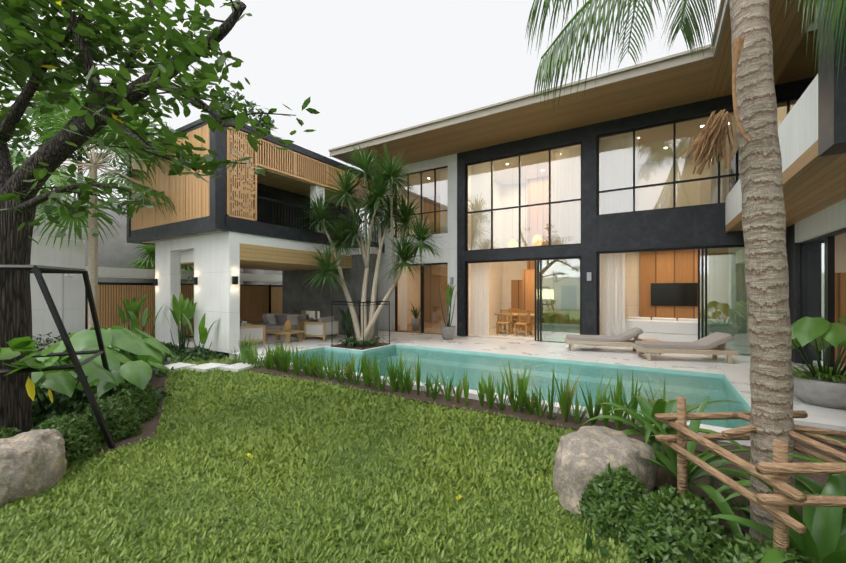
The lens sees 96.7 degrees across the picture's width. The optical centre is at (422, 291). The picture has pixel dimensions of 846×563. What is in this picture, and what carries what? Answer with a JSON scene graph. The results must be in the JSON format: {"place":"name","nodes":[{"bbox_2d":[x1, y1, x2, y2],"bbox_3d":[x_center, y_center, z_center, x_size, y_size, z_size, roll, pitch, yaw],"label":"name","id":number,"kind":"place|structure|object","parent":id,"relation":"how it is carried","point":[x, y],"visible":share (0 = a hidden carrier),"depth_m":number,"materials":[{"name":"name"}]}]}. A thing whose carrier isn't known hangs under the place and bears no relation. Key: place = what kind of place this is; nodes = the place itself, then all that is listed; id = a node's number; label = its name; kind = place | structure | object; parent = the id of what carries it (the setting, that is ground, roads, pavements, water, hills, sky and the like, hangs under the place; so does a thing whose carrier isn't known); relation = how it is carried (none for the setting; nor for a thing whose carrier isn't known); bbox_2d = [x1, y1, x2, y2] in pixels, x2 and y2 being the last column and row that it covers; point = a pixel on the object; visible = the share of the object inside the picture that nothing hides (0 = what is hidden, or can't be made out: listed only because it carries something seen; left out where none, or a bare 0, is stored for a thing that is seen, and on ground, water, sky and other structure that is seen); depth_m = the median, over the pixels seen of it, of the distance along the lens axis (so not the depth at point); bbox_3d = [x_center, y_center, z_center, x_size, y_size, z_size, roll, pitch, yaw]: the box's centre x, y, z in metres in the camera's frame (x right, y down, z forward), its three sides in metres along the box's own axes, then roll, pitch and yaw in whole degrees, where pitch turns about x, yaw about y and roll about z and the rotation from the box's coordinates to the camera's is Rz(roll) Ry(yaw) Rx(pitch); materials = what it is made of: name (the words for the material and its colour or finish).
{"place":"outdoors","nodes":[
{"label":"outdoors","id":0,"kind":"place"},
{"bbox_2d":[0,87,274,197],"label":"trees","id":1,"kind":"object","parent":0,"point":[260,122],"visible":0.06,"depth_m":30.12,"materials":[{"name":"green plant"}]},
{"bbox_2d":[0,337,637,562],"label":"lawn","id":2,"kind":"structure","parent":0,"point":[295,526],"depth_m":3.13,"materials":[{"name":"green plant"}]},
{"bbox_2d":[0,429,66,506],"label":"boulder","id":3,"kind":"object","parent":2,"relation":"on","point":[33,462],"visible":0.77,"depth_m":3.34,"materials":[{"name":"stone"}]},
{"bbox_2d":[1,58,317,328],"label":"fan palms","id":4,"kind":"object","parent":2,"relation":"on","point":[107,135],"visible":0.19,"depth_m":10.71,"materials":[{"name":"green plant"}]},
{"bbox_2d":[0,0,319,434],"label":"tree","id":5,"kind":"object","parent":2,"relation":"on","point":[20,20],"depth_m":3.99,"materials":[{"name":"green plant"}]},
{"bbox_2d":[30,196,319,348],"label":"boundary wall","id":6,"kind":"structure","parent":2,"relation":"on","point":[260,293],"depth_m":13.44,"materials":[{"name":"white paint"}]},
{"bbox_2d":[154,362,258,371],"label":"stepping stones","id":7,"kind":"object","parent":2,"relation":"on","point":[236,367],"visible":0.81,"depth_m":8.62,"materials":[{"name":"stone"}]},
{"bbox_2d":[127,112,384,356],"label":"building wing","id":8,"kind":"structure","parent":2,"relation":"on","point":[219,233],"depth_m":11.55,"materials":[{"name":"white paint"}]},
{"bbox_2d":[257,198,368,232],"bbox_3d":[-3.219,-2.358,13.411,0.001,0.700,5.970,0,0,32],"label":"wing balcony glass","id":9,"kind":"object","parent":8,"relation":"attached to","point":[292,221],"visible":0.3,"depth_m":11.77,"materials":[{"name":"black glass"}]},
{"bbox_2d":[247,453,461,499],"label":"fallen leaves","id":10,"kind":"object","parent":2,"relation":"on","point":[458,496],"visible":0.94,"depth_m":3.25,"materials":[{"name":"yellow plant"}]},
{"bbox_2d":[32,349,845,544],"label":"garden soil beds","id":11,"kind":"object","parent":2,"relation":"on","point":[149,427],"depth_m":3.96,"materials":[{"name":"brown soil"}]},
{"bbox_2d":[62,273,72,324],"bbox_3d":[-11.037,0.575,11.645,0.619,2.436,0.200,0,0,32],"label":"outdoor shower","id":12,"kind":"object","parent":11,"relation":"on","point":[63,276],"visible":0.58,"depth_m":11.78,"materials":[{"name":"grey metal"}]},
{"bbox_2d":[0,265,389,448],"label":"steel tree frames","id":13,"kind":"structure","parent":11,"relation":"on","point":[38,271],"depth_m":4.24,"materials":[{"name":"black metal"}]},
{"bbox_2d":[0,382,816,562],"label":"clipped bushes","id":14,"kind":"object","parent":11,"relation":"on","point":[663,525],"visible":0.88,"depth_m":2.68,"materials":[{"name":"green plant"}]},
{"bbox_2d":[31,332,800,562],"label":"shrubs","id":15,"kind":"object","parent":11,"relation":"on","point":[66,401],"visible":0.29,"depth_m":5.16,"materials":[{"name":"green plant"}]},
{"bbox_2d":[31,281,845,415],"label":"bed plant leaves","id":16,"kind":"object","parent":11,"relation":"on","point":[134,354],"visible":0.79,"depth_m":5.77,"materials":[{"name":"green plant"}]},
{"bbox_2d":[579,396,845,562],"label":"crinum lilies","id":17,"kind":"object","parent":11,"relation":"on","point":[822,539],"visible":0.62,"depth_m":2.60,"materials":[{"name":"green plant"}]},
{"bbox_2d":[655,397,845,562],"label":"wooden fence","id":18,"kind":"object","parent":11,"relation":"on","point":[781,499],"visible":0.79,"depth_m":2.20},
{"bbox_2d":[227,341,703,452],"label":"soil beds","id":19,"kind":"object","parent":2,"relation":"on","point":[474,404],"visible":0.46,"depth_m":5.91,"materials":[{"name":"brown soil"}]},
{"bbox_2d":[226,334,690,429],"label":"iris plants","id":20,"kind":"object","parent":19,"relation":"on","point":[281,359],"visible":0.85,"depth_m":5.96,"materials":[{"name":"green plant"}]},
{"bbox_2d":[263,344,750,428],"bbox_3d":[0.976,2.274,8.540,9.680,1.196,3.800,0,0,32],"label":"pool basin","id":21,"kind":"object","parent":2,"relation":"in","point":[740,397],"visible":0.19,"depth_m":8.91,"materials":[{"name":"tile"}]},
{"bbox_2d":[291,347,748,427],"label":"pool water","id":22,"kind":"structure","parent":21,"relation":"in","point":[502,370],"depth_m":8.07,"materials":[{"name":"teal liquid"}]},
{"bbox_2d":[553,425,656,515],"bbox_3d":[1.614,1.572,3.339,1.035,0.634,0.708,0,0,-43],"label":"boulder","id":23,"kind":"object","parent":2,"relation":"on","point":[584,455],"visible":0.54,"depth_m":3.13,"materials":[{"name":"stone"}]},
{"bbox_2d":[0,0,719,253],"label":"sky","id":24,"kind":"structure","parent":0,"point":[369,68],"materials":[{"name":"white"}]},
{"bbox_2d":[173,330,845,445],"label":"deck paving","id":25,"kind":"structure","parent":0,"point":[736,372],"depth_m":9.65,"materials":[{"name":"stone"}]},
{"bbox_2d":[240,320,264,344],"bbox_3d":[-5.539,1.278,11.771,0.850,0.788,0.850,0,0,42],"label":"lounge armchair","id":26,"kind":"object","parent":25,"relation":"on","point":[253,330],"visible":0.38,"depth_m":11.52,"materials":[{"name":"beige fabric"}]},
{"bbox_2d":[249,313,313,336],"bbox_3d":[-5.470,1.277,14.539,2.300,0.790,0.920,0,0,20],"label":"lounge sofa","id":27,"kind":"object","parent":25,"relation":"on","point":[270,321],"visible":0.6,"depth_m":14.42,"materials":[{"name":"grey fabric"}]},
{"bbox_2d":[265,329,304,343],"bbox_3d":[-4.662,1.477,12.522,1.250,0.390,0.700,0,0,24],"label":"coffee table","id":28,"kind":"object","parent":25,"relation":"on","point":[280,332],"visible":0.83,"depth_m":12.33,"materials":[{"name":"brown wood"}]},
{"bbox_2d":[284,320,291,330],"bbox_3d":[-4.466,1.132,12.460,0.240,0.360,0.240,0,0,32],"label":"lounge lantern","id":29,"kind":"object","parent":28,"relation":"on","point":[288,326],"visible":1,"depth_m":12.38,"materials":[{"name":"wicker"}]},
{"bbox_2d":[304,316,338,340],"bbox_3d":[-3.547,1.278,13.185,0.850,0.788,0.850,0,0,22],"label":"lounge armchair","id":30,"kind":"object","parent":25,"relation":"on","point":[323,327],"visible":0.96,"depth_m":12.86,"materials":[{"name":"beige fabric"}]},
{"bbox_2d":[294,142,451,346],"bbox_3d":[-1.769,-1.580,12.193,5.436,6.552,2.829,0,0,-1],"label":"dracaena","id":31,"kind":"object","parent":25,"relation":"on","point":[379,189],"depth_m":12.00,"materials":[{"name":"green plant"}]},
{"bbox_2d":[565,327,643,350],"bbox_3d":[5.062,1.335,10.564,2.000,0.675,0.720,0,0,18],"label":"sun lounger","id":32,"kind":"object","parent":25,"relation":"on","point":[621,339],"visible":0.94,"depth_m":10.33,"materials":[{"name":"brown wood"}]},
{"bbox_2d":[411,318,845,408],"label":"planter pots","id":33,"kind":"object","parent":25,"relation":"on","point":[820,392],"visible":0.79,"depth_m":5.41,"materials":[{"name":"concrete"}]},
{"bbox_2d":[639,338,660,354],"bbox_3d":[6.129,1.492,10.198,0.450,0.360,0.450,0,0,17],"label":"coffee table","id":34,"kind":"object","parent":25,"relation":"on","point":[649,340],"visible":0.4,"depth_m":10.04,"materials":[{"name":"brown wood"}]},
{"bbox_2d":[633,332,737,363],"bbox_3d":[6.329,1.335,9.191,2.000,0.675,0.720,0,0,13],"label":"sun lounger","id":35,"kind":"object","parent":25,"relation":"on","point":[713,345],"visible":1,"depth_m":8.94,"materials":[{"name":"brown wood"}]},
{"bbox_2d":[328,0,816,355],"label":"building","id":36,"kind":"structure","parent":0,"point":[662,244],"depth_m":12.31,"materials":[{"name":"black stone"}]},
{"bbox_2d":[496,309,511,334],"bbox_3d":[3.162,1.197,14.620,0.480,0.950,0.480,0,0,32],"label":"dining chair","id":37,"kind":"object","parent":36,"relation":"on","point":[505,321],"visible":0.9,"depth_m":14.67,"materials":[{"name":"wood"}]},
{"bbox_2d":[494,313,534,332],"bbox_3d":[4.040,1.287,14.900,2.200,0.770,1.000,0,0,32],"label":"dining table","id":38,"kind":"object","parent":36,"relation":"on","point":[507,314],"visible":0.29,"depth_m":15.04,"materials":[{"name":"brown wood"}]},
{"bbox_2d":[508,309,522,330],"bbox_3d":[3.898,1.197,15.811,0.480,0.950,0.480,0,0,32],"label":"dining chair","id":39,"kind":"object","parent":36,"relation":"on","point":[514,320],"visible":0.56,"depth_m":15.65,"materials":[{"name":"wood"}]},
{"bbox_2d":[450,272,590,283],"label":"facade wall lights","id":40,"kind":"object","parent":36,"relation":"attached to","point":[588,276],"visible":0.96,"depth_m":11.67,"materials":[{"name":"grey metal"}]},
{"bbox_2d":[514,310,529,335],"bbox_3d":[3.757,1.197,14.252,0.480,0.950,0.480,0,0,32],"label":"dining chair","id":41,"kind":"object","parent":36,"relation":"on","point":[519,322],"visible":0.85,"depth_m":14.33,"materials":[{"name":"wood"}]},
{"bbox_2d":[508,163,542,247],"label":"pendant lamps","id":42,"kind":"object","parent":36,"relation":"hanging from","point":[537,240],"depth_m":14.67,"materials":[{"name":"white glass"}]},
{"bbox_2d":[525,309,534,329],"bbox_3d":[4.493,1.197,15.442,0.480,0.950,0.480,0,0,32],"label":"dining chair","id":43,"kind":"object","parent":36,"relation":"on","point":[531,320],"visible":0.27,"depth_m":15.26,"materials":[{"name":"wood"}]},
{"bbox_2d":[400,115,737,335],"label":"sheer curtains","id":44,"kind":"object","parent":36,"relation":"attached to","point":[612,294],"visible":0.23,"depth_m":12.35,"materials":[{"name":"white fabric"}]},
{"bbox_2d":[396,112,749,354],"bbox_3d":[3.861,-1.558,12.747,11.680,6.460,0.030,0,0,32],"label":"facade glass","id":45,"kind":"object","parent":36,"relation":"attached to","point":[727,306],"visible":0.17,"depth_m":12.06,"materials":[{"name":"clear glass"}]},
{"bbox_2d":[625,317,697,341],"bbox_3d":[8.066,1.242,11.998,3.200,0.860,2.200,0,0,32],"label":"living room sofa","id":46,"kind":"object","parent":36,"relation":"on","point":[673,329],"visible":0.27,"depth_m":11.24,"materials":[{"name":"white fabric"}]},
{"bbox_2d":[651,283,697,305],"bbox_3d":[9.456,0.122,14.207,1.460,0.860,0.080,0,0,32],"label":"television","id":47,"kind":"object","parent":36,"relation":"attached to","point":[674,294],"visible":1,"depth_m":14.16,"materials":[{"name":"black"}]},
{"bbox_2d":[525,0,845,543],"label":"palm","id":48,"kind":"object","parent":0,"point":[767,287],"depth_m":2.37,"materials":[{"name":"brown plant"}]},
{"bbox_2d":[725,0,845,374],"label":"wing","id":49,"kind":"structure","parent":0,"point":[812,133],"depth_m":5.84,"materials":[{"name":"paint"}]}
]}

